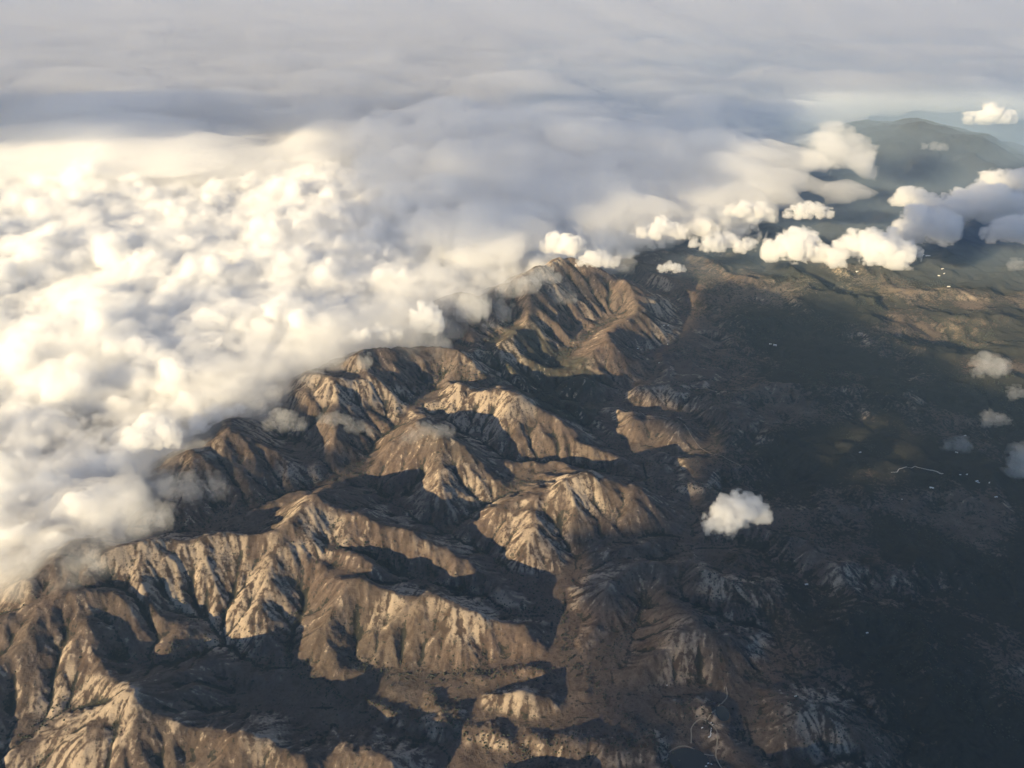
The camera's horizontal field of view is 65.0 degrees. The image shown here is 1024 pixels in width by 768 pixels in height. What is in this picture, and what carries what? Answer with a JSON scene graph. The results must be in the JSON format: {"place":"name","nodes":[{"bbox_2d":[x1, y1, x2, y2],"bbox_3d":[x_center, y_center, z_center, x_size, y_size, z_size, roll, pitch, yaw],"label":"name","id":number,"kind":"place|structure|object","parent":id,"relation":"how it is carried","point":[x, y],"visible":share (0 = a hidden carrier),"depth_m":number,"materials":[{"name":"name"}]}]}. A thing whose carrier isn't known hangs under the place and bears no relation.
{"place":"outdoors","nodes":[
{"label":"outdoors","id":0,"kind":"place"},
{"bbox_2d":[0,0,1023,767],"bbox_3d":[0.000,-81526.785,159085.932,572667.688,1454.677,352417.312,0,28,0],"label":"hills","id":1,"kind":"structure","parent":0,"point":[178,178],"depth_m":9678.60,"materials":[{"name":"brown stone"}]},
{"bbox_2d":[0,266,1023,767],"bbox_3d":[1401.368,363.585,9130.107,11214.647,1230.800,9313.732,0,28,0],"label":"woods","id":2,"kind":"object","parent":1,"relation":"on","point":[610,544],"visible":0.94,"depth_m":7395.62,"materials":[{"name":"green plant"}]},
{"bbox_2d":[602,407,740,465],"bbox_3d":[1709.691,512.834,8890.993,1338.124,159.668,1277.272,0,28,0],"label":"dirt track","id":3,"kind":"structure","parent":0,"point":[677,422],"depth_m":8829.11,"materials":[{"name":"brown soil"}]},
{"bbox_2d":[669,748,708,767],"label":"quarry pond water","id":4,"kind":"structure","parent":0,"point":[690,758],"depth_m":5382.24,"materials":[{"name":"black liquid"}]},
{"bbox_2d":[666,745,713,759],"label":"quarry road","id":5,"kind":"structure","parent":0,"point":[684,746],"depth_m":5447.31,"materials":[{"name":"grey gravel"}]},
{"bbox_2d":[690,687,727,743],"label":"quarry road","id":6,"kind":"structure","parent":0,"point":[708,716],"depth_m":5641.20,"materials":[{"name":"grey gravel"}]},
{"bbox_2d":[708,722,721,767],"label":"quarry road","id":7,"kind":"structure","parent":0,"point":[716,744],"depth_m":5445.65,"materials":[{"name":"grey gravel"}]},
{"bbox_2d":[715,706,729,720],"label":"reservoir water","id":8,"kind":"structure","parent":0,"point":[722,713],"depth_m":5661.78,"materials":[{"name":"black liquid"}]},
{"bbox_2d":[897,466,943,473],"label":"valley road","id":9,"kind":"structure","parent":0,"point":[922,468],"depth_m":8182.72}
]}

